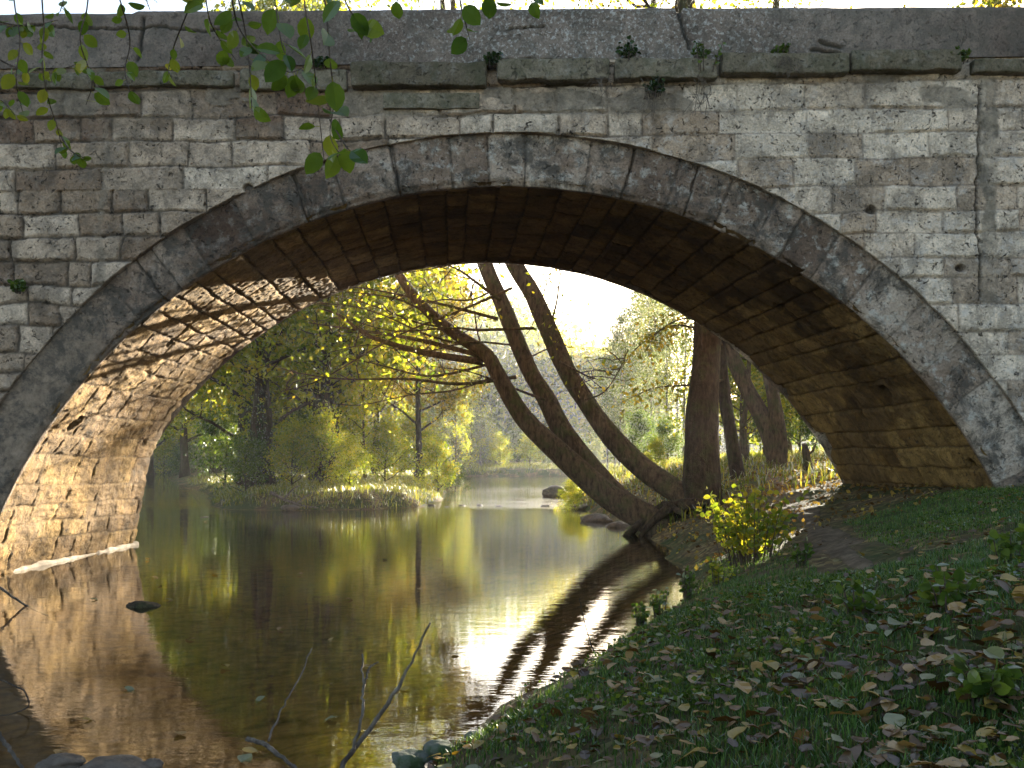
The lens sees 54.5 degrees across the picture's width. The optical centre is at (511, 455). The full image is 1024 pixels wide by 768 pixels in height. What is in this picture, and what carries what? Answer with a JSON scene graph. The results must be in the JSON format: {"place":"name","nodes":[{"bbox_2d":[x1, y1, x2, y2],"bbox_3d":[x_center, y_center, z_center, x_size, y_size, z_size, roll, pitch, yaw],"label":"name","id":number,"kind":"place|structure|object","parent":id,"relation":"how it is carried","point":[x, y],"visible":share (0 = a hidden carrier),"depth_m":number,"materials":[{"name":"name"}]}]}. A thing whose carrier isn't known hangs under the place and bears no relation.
{"place":"outdoors","nodes":[
{"label":"outdoors","id":0,"kind":"place"},
{"bbox_2d":[0,473,689,673],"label":"water","id":1,"kind":"structure","parent":0,"point":[500,572],"depth_m":12.69,"materials":[{"name":"liquid"}]},
{"bbox_2d":[0,731,23,767],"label":"short stick","id":2,"kind":"object","parent":1,"relation":"in","point":[8,746],"visible":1,"depth_m":5.09,"materials":[{"name":"grey wood"}]},
{"bbox_2d":[126,601,160,607],"bbox_3d":[-3.917,1.601,10.583,0.313,0.125,0.311,0,0,43],"label":"driftwood lump","id":3,"kind":"object","parent":1,"relation":"on","point":[140,604],"visible":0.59,"depth_m":10.51,"materials":[{"name":"wood"}]},
{"bbox_2d":[245,648,311,767],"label":"bent stick","id":4,"kind":"object","parent":1,"relation":"on","point":[271,749],"visible":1,"depth_m":5.17,"materials":[{"name":"brown wood"}]},
{"bbox_2d":[339,622,430,767],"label":"forked stick","id":5,"kind":"object","parent":1,"relation":"on","point":[353,749],"visible":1,"depth_m":5.09,"materials":[{"name":"brown wood"}]},
{"bbox_2d":[0,441,1023,767],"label":"ground","id":6,"kind":"structure","parent":0,"point":[212,709],"depth_m":8.64,"materials":[{"name":"plant"}]},
{"bbox_2d":[35,752,85,767],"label":"shore stone","id":7,"kind":"object","parent":6,"relation":"on","point":[65,760],"visible":0.99,"depth_m":5.01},
{"bbox_2d":[80,754,150,767],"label":"shore stone","id":8,"kind":"object","parent":6,"relation":"on","point":[122,761],"visible":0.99,"depth_m":4.97,"materials":[{"name":"stone"}]},
{"bbox_2d":[143,758,163,767],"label":"shore stone","id":9,"kind":"object","parent":6,"relation":"on","point":[154,762],"visible":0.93,"depth_m":5.02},
{"bbox_2d":[154,433,176,473],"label":"thicket bush","id":10,"kind":"object","parent":6,"relation":"on","point":[169,442],"visible":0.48,"depth_m":89.83,"materials":[{"name":"green plant"}]},
{"bbox_2d":[157,443,193,474],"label":"thicket bush","id":11,"kind":"object","parent":6,"relation":"on","point":[174,466],"visible":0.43,"depth_m":86.23,"materials":[{"name":"green plant"}]},
{"bbox_2d":[146,377,218,475],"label":"tall tree","id":12,"kind":"object","parent":6,"relation":"on","point":[150,472],"depth_m":80.94,"materials":[{"name":"green plant"}]},
{"bbox_2d":[160,406,208,467],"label":"thicket bush","id":13,"kind":"object","parent":6,"relation":"on","point":[190,446],"visible":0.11,"depth_m":90.85,"materials":[{"name":"green plant"}]},
{"bbox_2d":[162,369,236,477],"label":"tall tree","id":14,"kind":"object","parent":6,"relation":"on","point":[184,470],"visible":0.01,"depth_m":65.75,"materials":[{"name":"green plant"}]},
{"bbox_2d":[183,400,237,486],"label":"bush","id":15,"kind":"object","parent":6,"relation":"on","point":[220,446],"visible":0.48,"depth_m":41.67,"materials":[{"name":"green plant"}]},
{"bbox_2d":[163,372,276,475],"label":"island tree","id":16,"kind":"object","parent":6,"relation":"on","point":[215,469],"visible":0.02,"depth_m":58.44,"materials":[{"name":"green plant"}]},
{"bbox_2d":[163,309,315,484],"bbox_3d":[-11.142,-4.886,39.682,8.200,12.594,7.776,0,0,-35],"label":"island tree","id":17,"kind":"object","parent":6,"relation":"on","point":[198,399],"visible":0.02,"depth_m":38.68,"materials":[{"name":"green plant"}]},
{"bbox_2d":[205,429,275,493],"bbox_3d":[-8.607,0.253,32.030,2.003,2.248,2.080,0,0,16],"label":"bush","id":18,"kind":"object","parent":6,"relation":"on","point":[235,463],"visible":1,"depth_m":31.84,"materials":[{"name":"green plant"}]},
{"bbox_2d":[237,351,281,488],"bbox_3d":[-8.739,-0.993,34.066,1.382,5.372,1.482,0,0,33],"label":"ivy trunk","id":19,"kind":"object","parent":6,"relation":"on","point":[253,421],"visible":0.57,"depth_m":34.03,"materials":[{"name":"green plant"}]},
{"bbox_2d":[225,396,301,480],"bbox_3d":[-8.967,-0.563,36.100,2.952,3.841,3.448,0,0,-14],"label":"bush","id":20,"kind":"object","parent":6,"relation":"on","point":[282,424],"visible":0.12,"depth_m":35.80,"materials":[{"name":"green plant"}]},
{"bbox_2d":[0,0,543,178],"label":"overhanging tree","id":21,"kind":"object","parent":6,"relation":"on","point":[275,71],"visible":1,"depth_m":3.89,"materials":[{"name":"green plant"}]},
{"bbox_2d":[258,360,289,486],"bbox_3d":[-8.354,-0.815,34.552,1.348,5.063,1.418,0,0,41],"label":"ivy trunk","id":22,"kind":"object","parent":6,"relation":"on","point":[269,421],"visible":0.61,"depth_m":34.51,"materials":[{"name":"green plant"}]},
{"bbox_2d":[274,394,312,477],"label":"bush","id":23,"kind":"object","parent":6,"relation":"on","point":[299,413],"visible":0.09,"depth_m":41.38,"materials":[{"name":"green plant"}]},
{"bbox_2d":[269,486,317,508],"bbox_3d":[-6.420,1.216,29.236,1.415,0.688,0.220,0,0,-6],"label":"root snag","id":24,"kind":"object","parent":6,"relation":"on","point":[282,498],"visible":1,"depth_m":29.22,"materials":[{"name":"brown wood"}]},
{"bbox_2d":[196,283,392,474],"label":"island tree","id":25,"kind":"object","parent":6,"relation":"on","point":[212,400],"visible":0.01,"depth_m":49.85,"materials":[{"name":"green plant"}]},
{"bbox_2d":[263,410,330,486],"bbox_3d":[-7.177,-0.144,33.034,2.508,2.794,2.147,0,0,24],"label":"bush","id":26,"kind":"object","parent":6,"relation":"on","point":[289,434],"visible":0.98,"depth_m":32.78,"materials":[{"name":"green plant"}]},
{"bbox_2d":[201,285,411,486],"bbox_3d":[-8.524,-5.657,35.430,8.639,13.994,9.111,0,0,41],"label":"island tree","id":27,"kind":"object","parent":6,"relation":"on","point":[265,343],"visible":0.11,"depth_m":35.14,"materials":[{"name":"green plant"}]},
{"bbox_2d":[186,0,428,486],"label":"tall tree","id":28,"kind":"object","parent":6,"relation":"on","point":[266,4],"visible":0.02,"depth_m":37.10,"materials":[{"name":"green plant"}]},
{"bbox_2d":[302,314,331,480],"bbox_3d":[-7.146,-2.836,36.590,1.443,8.992,1.400,0,0,-45],"label":"ivy trunk","id":29,"kind":"object","parent":6,"relation":"on","point":[316,396],"visible":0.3,"depth_m":36.45,"materials":[{"name":"green plant"}]},
{"bbox_2d":[192,273,446,482],"bbox_3d":[-6.970,-5.648,37.186,9.354,13.750,8.844,0,0,45],"label":"island tree","id":30,"kind":"object","parent":6,"relation":"on","point":[325,355],"visible":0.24,"depth_m":35.40,"materials":[{"name":"green plant"}]},
{"bbox_2d":[287,399,357,484],"bbox_3d":[-6.331,-0.360,33.458,2.416,3.143,2.821,0,0,-32],"label":"bush","id":31,"kind":"object","parent":6,"relation":"on","point":[324,436],"visible":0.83,"depth_m":33.22,"materials":[{"name":"green plant"}]},
{"bbox_2d":[185,468,462,509],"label":"grass","id":32,"kind":"structure","parent":6,"relation":"on","point":[367,483],"depth_m":33.31,"materials":[{"name":"plant"}]},
{"bbox_2d":[328,356,346,480],"bbox_3d":[-6.928,-1.143,37.980,1.344,6.048,1.420,0,0,-25],"label":"ivy trunk","id":33,"kind":"object","parent":6,"relation":"on","point":[331,401],"visible":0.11,"depth_m":38.02,"materials":[{"name":"green plant"}]},
{"bbox_2d":[320,427,378,485],"bbox_3d":[-5.272,0.139,32.594,1.944,2.165,1.664,0,0,-38],"label":"bush","id":34,"kind":"object","parent":6,"relation":"on","point":[347,464],"visible":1,"depth_m":32.40,"materials":[{"name":"green plant"}]},
{"bbox_2d":[339,394,383,471],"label":"bush","id":35,"kind":"object","parent":6,"relation":"on","point":[367,427],"visible":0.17,"depth_m":43.56,"materials":[{"name":"green plant"}]},
{"bbox_2d":[339,300,396,477],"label":"sapling","id":36,"kind":"object","parent":6,"relation":"on","point":[363,426],"visible":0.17,"depth_m":41.99,"materials":[{"name":"plant"}]},
{"bbox_2d":[255,0,504,475],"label":"tall tree","id":37,"kind":"object","parent":6,"relation":"on","point":[428,294],"visible":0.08,"depth_m":37.40,"materials":[{"name":"green plant"}]},
{"bbox_2d":[319,276,452,474],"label":"island tree","id":38,"kind":"object","parent":6,"relation":"on","point":[379,413],"visible":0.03,"depth_m":51.32,"materials":[{"name":"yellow plant"}]},
{"bbox_2d":[359,408,422,481],"bbox_3d":[-4.723,-0.254,37.941,2.416,3.143,2.821,0,0,-25],"label":"bush","id":39,"kind":"object","parent":6,"relation":"on","point":[392,445],"visible":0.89,"depth_m":37.81,"materials":[{"name":"green plant"}]},
{"bbox_2d":[359,373,427,470],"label":"sapling","id":40,"kind":"object","parent":6,"relation":"on","point":[394,401],"visible":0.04,"depth_m":59.62,"materials":[{"name":"green wood"}]},
{"bbox_2d":[382,400,438,476],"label":"bush","id":41,"kind":"object","parent":6,"relation":"on","point":[410,431],"visible":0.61,"depth_m":49.69,"materials":[{"name":"green plant"}]},
{"bbox_2d":[392,748,430,767],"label":"shore stone","id":42,"kind":"object","parent":6,"relation":"on","point":[410,758],"visible":0.94,"depth_m":4.85,"materials":[{"name":"stone"}]},
{"bbox_2d":[342,265,491,480],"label":"island tree","id":43,"kind":"object","parent":6,"relation":"on","point":[449,399],"visible":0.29,"depth_m":45.90,"materials":[{"name":"green plant"}]},
{"bbox_2d":[410,430,461,493],"bbox_3d":[-3.087,0.346,40.054,2.147,2.794,2.508,0,0,-24],"label":"bush","id":44,"kind":"object","parent":6,"relation":"on","point":[439,454],"visible":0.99,"depth_m":39.78,"materials":[{"name":"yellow plant"}]},
{"bbox_2d":[423,739,455,760],"bbox_3d":[-0.360,1.486,4.994,0.184,0.107,0.164,0,0,0],"label":"shore stone","id":45,"kind":"object","parent":6,"relation":"on","point":[432,747],"visible":0.59,"depth_m":4.94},
{"bbox_2d":[430,410,468,463],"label":"bush","id":46,"kind":"object","parent":6,"relation":"on","point":[451,436],"visible":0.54,"depth_m":83.76,"materials":[{"name":"green plant"}]},
{"bbox_2d":[441,460,473,492],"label":"bush","id":47,"kind":"object","parent":6,"relation":"on","point":[458,480],"visible":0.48,"depth_m":46.94,"materials":[{"name":"green plant"}]},
{"bbox_2d":[437,373,482,467],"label":"sapling","id":48,"kind":"object","parent":6,"relation":"on","point":[457,432],"visible":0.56,"depth_m":74.03,"materials":[{"name":"plant"}]},
{"bbox_2d":[203,0,726,535],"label":"leaning tree","id":49,"kind":"object","parent":6,"relation":"on","point":[561,444],"visible":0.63,"depth_m":20.82,"materials":[{"name":"green plant"}]},
{"bbox_2d":[453,355,499,465],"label":"sapling","id":50,"kind":"object","parent":6,"relation":"on","point":[483,415],"visible":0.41,"depth_m":85.74,"materials":[{"name":"plant"}]},
{"bbox_2d":[460,407,497,464],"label":"bush","id":51,"kind":"object","parent":6,"relation":"on","point":[477,411],"visible":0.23,"depth_m":87.66,"materials":[{"name":"green plant"}]},
{"bbox_2d":[462,414,501,466],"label":"thicket bush","id":52,"kind":"object","parent":6,"relation":"on","point":[479,434],"visible":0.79,"depth_m":86.01,"materials":[{"name":"green plant"}]},
{"bbox_2d":[154,276,815,459],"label":"woodland","id":53,"kind":"object","parent":6,"relation":"on","point":[572,411],"visible":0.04,"depth_m":136.93,"materials":[{"name":"plant"}]},
{"bbox_2d":[482,429,515,466],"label":"bush","id":54,"kind":"object","parent":6,"relation":"on","point":[500,442],"visible":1,"depth_m":83.68,"materials":[{"name":"yellow plant"}]},
{"bbox_2d":[0,7,1023,574],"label":"stone bridge","id":55,"kind":"structure","parent":6,"relation":"on","point":[830,243],"depth_m":12.69,"materials":[{"name":"stone"}]},
{"bbox_2d":[7,278,27,293],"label":"wall plant","id":56,"kind":"object","parent":55,"relation":"attached to","point":[17,286],"depth_m":12.52,"materials":[{"name":"green plant"}]},
{"bbox_2d":[483,51,503,68],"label":"wall plant","id":57,"kind":"object","parent":55,"relation":"attached to","point":[491,60],"depth_m":12.52,"materials":[{"name":"green plant"}]},
{"bbox_2d":[615,35,640,61],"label":"wall plant","id":58,"kind":"object","parent":55,"relation":"attached to","point":[627,51],"depth_m":12.53,"materials":[{"name":"green plant"}]},
{"bbox_2d":[642,76,664,96],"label":"wall plant","id":59,"kind":"object","parent":55,"relation":"attached to","point":[653,84],"depth_m":12.51,"materials":[{"name":"green plant"}]},
{"bbox_2d":[640,75,667,120],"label":"dry tuft","id":60,"kind":"object","parent":55,"relation":"hanging from","point":[649,100],"visible":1,"depth_m":12.47,"materials":[{"name":"brown plant"}]},
{"bbox_2d":[684,70,713,115],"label":"dry tuft","id":61,"kind":"object","parent":55,"relation":"hanging from","point":[704,94],"visible":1,"depth_m":12.47,"materials":[{"name":"grey plant"}]},
{"bbox_2d":[690,41,726,71],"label":"wall plant","id":62,"kind":"object","parent":55,"relation":"attached to","point":[701,54],"depth_m":12.47,"materials":[{"name":"green plant"}]},
{"bbox_2d":[502,425,535,463],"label":"thicket bush","id":63,"kind":"object","parent":6,"relation":"on","point":[514,437],"visible":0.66,"depth_m":91.80,"materials":[{"name":"green plant"}]},
{"bbox_2d":[516,433,544,465],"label":"bush","id":64,"kind":"object","parent":6,"relation":"on","point":[525,451],"visible":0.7,"depth_m":84.72,"materials":[{"name":"green plant"}]},
{"bbox_2d":[542,485,567,500],"bbox_3d":[1.749,1.480,38.994,1.013,0.673,0.869,0,0,37],"label":"boulder","id":65,"kind":"object","parent":6,"relation":"on","point":[552,490],"visible":0.48,"depth_m":38.73,"materials":[{"name":"stone"}]},
{"bbox_2d":[548,480,586,510],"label":"bush","id":66,"kind":"object","parent":6,"relation":"on","point":[572,497],"visible":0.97,"depth_m":28.95,"materials":[{"name":"yellow plant"}]},
{"bbox_2d":[577,707,599,722],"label":"fallen leaf","id":67,"kind":"object","parent":6,"relation":"on","point":[587,717],"visible":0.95,"depth_m":4.41,"materials":[{"name":"brown plant"}]},
{"bbox_2d":[580,513,611,521],"bbox_3d":[2.095,1.599,24.567,0.836,0.379,0.601,0,0,0],"label":"river stone","id":68,"kind":"object","parent":6,"relation":"on","point":[595,517],"visible":0.57,"depth_m":24.37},
{"bbox_2d":[366,446,839,533],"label":"grass","id":69,"kind":"structure","parent":6,"relation":"on","point":[797,454],"depth_m":29.79,"materials":[{"name":"plant"}]},
{"bbox_2d":[580,353,626,469],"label":"birch tree","id":70,"kind":"object","parent":6,"relation":"on","point":[597,391],"visible":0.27,"depth_m":77.92,"materials":[{"name":"green plant"}]},
{"bbox_2d":[592,325,636,465],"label":"birch tree","id":71,"kind":"object","parent":6,"relation":"on","point":[612,328],"visible":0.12,"depth_m":85.90,"materials":[{"name":"green plant"}]},
{"bbox_2d":[593,312,646,466],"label":"birch tree","id":72,"kind":"object","parent":6,"relation":"on","point":[619,328],"visible":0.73,"depth_m":69.88,"materials":[{"name":"green plant"}]},
{"bbox_2d":[598,301,657,440],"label":"birch tree","id":73,"kind":"object","parent":6,"relation":"on","point":[623,309],"visible":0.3,"depth_m":75.77,"materials":[{"name":"green plant"}]},
{"bbox_2d":[604,290,677,440],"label":"birch tree","id":74,"kind":"object","parent":6,"relation":"on","point":[639,300],"visible":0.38,"depth_m":61.84,"materials":[{"name":"green plant"}]},
{"bbox_2d":[631,601,650,626],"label":"weed","id":75,"kind":"object","parent":6,"relation":"on","point":[640,619],"visible":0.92,"depth_m":8.17,"materials":[{"name":"green plant"}]},
{"bbox_2d":[611,288,671,450],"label":"birch tree","id":76,"kind":"object","parent":6,"relation":"on","point":[631,297],"visible":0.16,"depth_m":83.60,"materials":[{"name":"green plant"}]},
{"bbox_2d":[619,404,669,464],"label":"bush","id":77,"kind":"object","parent":6,"relation":"on","point":[639,420],"visible":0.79,"depth_m":57.52,"materials":[{"name":"green plant"}]},
{"bbox_2d":[644,437,673,466],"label":"bush","id":78,"kind":"object","parent":6,"relation":"on","point":[654,444],"visible":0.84,"depth_m":35.89,"materials":[{"name":"green plant"}]},
{"bbox_2d":[649,587,670,617],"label":"weed","id":79,"kind":"object","parent":6,"relation":"on","point":[657,609],"visible":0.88,"depth_m":8.59,"materials":[{"name":"green plant"}]},
{"bbox_2d":[630,296,692,457],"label":"birch tree","id":80,"kind":"object","parent":6,"relation":"on","point":[656,348],"visible":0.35,"depth_m":59.80,"materials":[{"name":"green plant"}]},
{"bbox_2d":[642,410,684,459],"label":"bush","id":81,"kind":"object","parent":6,"relation":"on","point":[663,433],"visible":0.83,"depth_m":49.75,"materials":[{"name":"green plant"}]},
{"bbox_2d":[525,0,806,499],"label":"dark trunk tree","id":82,"kind":"object","parent":6,"relation":"on","point":[701,467],"visible":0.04,"depth_m":20.83,"materials":[{"name":"brown plant"}]},
{"bbox_2d":[517,0,816,478],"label":"slender tree","id":83,"kind":"object","parent":6,"relation":"on","point":[734,458],"visible":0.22,"depth_m":24.39,"materials":[{"name":"green plant"}]},
{"bbox_2d":[642,304,693,456],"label":"birch tree","id":84,"kind":"object","parent":6,"relation":"on","point":[676,404],"visible":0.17,"depth_m":79.85,"materials":[{"name":"green plant"}]},
{"bbox_2d":[644,304,693,456],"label":"birch tree","id":85,"kind":"object","parent":6,"relation":"on","point":[685,340],"visible":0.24,"depth_m":58.00,"materials":[{"name":"green plant"}]},
{"bbox_2d":[676,565,695,600],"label":"weed","id":86,"kind":"object","parent":6,"relation":"on","point":[687,590],"visible":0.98,"depth_m":9.02,"materials":[{"name":"green plant"}]},
{"bbox_2d":[544,0,852,467],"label":"forked tree","id":87,"kind":"object","parent":6,"relation":"on","point":[769,421],"visible":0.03,"depth_m":27.20,"materials":[{"name":"brown plant"}]},
{"bbox_2d":[653,310,750,462],"bbox_3d":[7.534,-4.739,32.345,6.347,10.587,4.799,0,0,29],"label":"sapling","id":88,"kind":"object","parent":6,"relation":"on","point":[744,433],"visible":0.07,"depth_m":32.93,"materials":[{"name":"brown wood"}]},
{"bbox_2d":[706,555,735,587],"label":"weed","id":89,"kind":"object","parent":6,"relation":"on","point":[717,579],"visible":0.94,"depth_m":9.18,"materials":[{"name":"green plant"}]},
{"bbox_2d":[425,491,1023,767],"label":"leaf litter","id":90,"kind":"object","parent":6,"relation":"on","point":[933,658],"visible":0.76,"depth_m":4.00,"materials":[{"name":"brown plant"}]},
{"bbox_2d":[433,483,1023,767],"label":"grass","id":91,"kind":"structure","parent":6,"relation":"on","point":[976,561],"depth_m":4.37,"materials":[{"name":"plant"}]},
{"bbox_2d":[657,322,799,461],"bbox_3d":[7.999,-3.239,35.995,5.735,7.767,6.001,0,0,16],"label":"slope tree","id":92,"kind":"object","parent":6,"relation":"on","point":[756,374],"visible":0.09,"depth_m":35.83,"materials":[{"name":"green plant"}]},
{"bbox_2d":[681,355,803,457],"bbox_3d":[10.224,-3.874,39.633,6.901,8.932,6.595,0,0,9],"label":"slope tree","id":93,"kind":"object","parent":6,"relation":"on","point":[733,387],"visible":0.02,"depth_m":39.92,"materials":[{"name":"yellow plant"}]},
{"bbox_2d":[696,484,807,566],"bbox_3d":[2.692,0.764,11.152,1.240,0.901,1.173,0,0,0],"label":"leafy shrub","id":94,"kind":"object","parent":6,"relation":"on","point":[739,522],"visible":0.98,"depth_m":10.93,"materials":[{"name":"green plant"}]},
{"bbox_2d":[582,454,1013,573],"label":"leaf litter","id":95,"kind":"object","parent":6,"relation":"on","point":[832,498],"visible":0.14,"depth_m":16.31,"materials":[{"name":"plant"}]},
{"bbox_2d":[782,395,822,451],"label":"bush","id":96,"kind":"object","parent":6,"relation":"on","point":[805,431],"visible":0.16,"depth_m":41.53,"materials":[{"name":"green plant"}]},
{"bbox_2d":[791,537,814,567],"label":"weed","id":97,"kind":"object","parent":6,"relation":"on","point":[807,551],"visible":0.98,"depth_m":8.60,"materials":[{"name":"green plant"}]},
{"bbox_2d":[802,442,816,469],"bbox_3d":[7.163,0.037,24.009,0.320,0.764,0.230,0,0,-31],"label":"tree stump","id":98,"kind":"object","parent":6,"relation":"on","point":[806,453],"visible":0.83,"depth_m":23.94,"materials":[{"name":"wood"}]},
{"bbox_2d":[838,738,869,767],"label":"fallen leaf","id":99,"kind":"object","parent":6,"relation":"on","point":[856,750],"visible":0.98,"depth_m":3.08,"materials":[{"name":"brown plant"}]},
{"bbox_2d":[832,578,884,619],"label":"weed","id":100,"kind":"object","parent":6,"relation":"on","point":[858,605],"visible":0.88,"depth_m":5.00,"materials":[{"name":"green plant"}]},
{"bbox_2d":[927,679,948,693],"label":"fallen leaf","id":101,"kind":"object","parent":6,"relation":"on","point":[938,685],"visible":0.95,"depth_m":3.42,"materials":[{"name":"brown plant"}]},
{"bbox_2d":[917,563,978,614],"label":"weed","id":102,"kind":"object","parent":6,"relation":"on","point":[949,593],"visible":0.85,"depth_m":4.46,"materials":[{"name":"green plant"}]},
{"bbox_2d":[903,0,1023,6],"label":"tall tree","id":103,"kind":"object","parent":6,"relation":"on","point":[995,4],"depth_m":34.92,"materials":[{"name":"yellow plant"}]},
{"bbox_2d":[945,652,1023,714],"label":"weed","id":104,"kind":"object","parent":6,"relation":"on","point":[997,682],"visible":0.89,"depth_m":3.23,"materials":[{"name":"green plant"}]},
{"bbox_2d":[987,523,1023,563],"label":"weed","id":105,"kind":"object","parent":6,"relation":"on","point":[1007,547],"visible":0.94,"depth_m":5.74,"materials":[{"name":"green plant"}]},
{"bbox_2d":[0,0,1023,431],"label":"sky","id":106,"kind":"structure","parent":0,"point":[600,293],"materials":[{"name":"white"}]},
{"bbox_2d":[748,458,872,569],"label":"path","id":107,"kind":"structure","parent":0,"point":[835,545],"depth_m":11.46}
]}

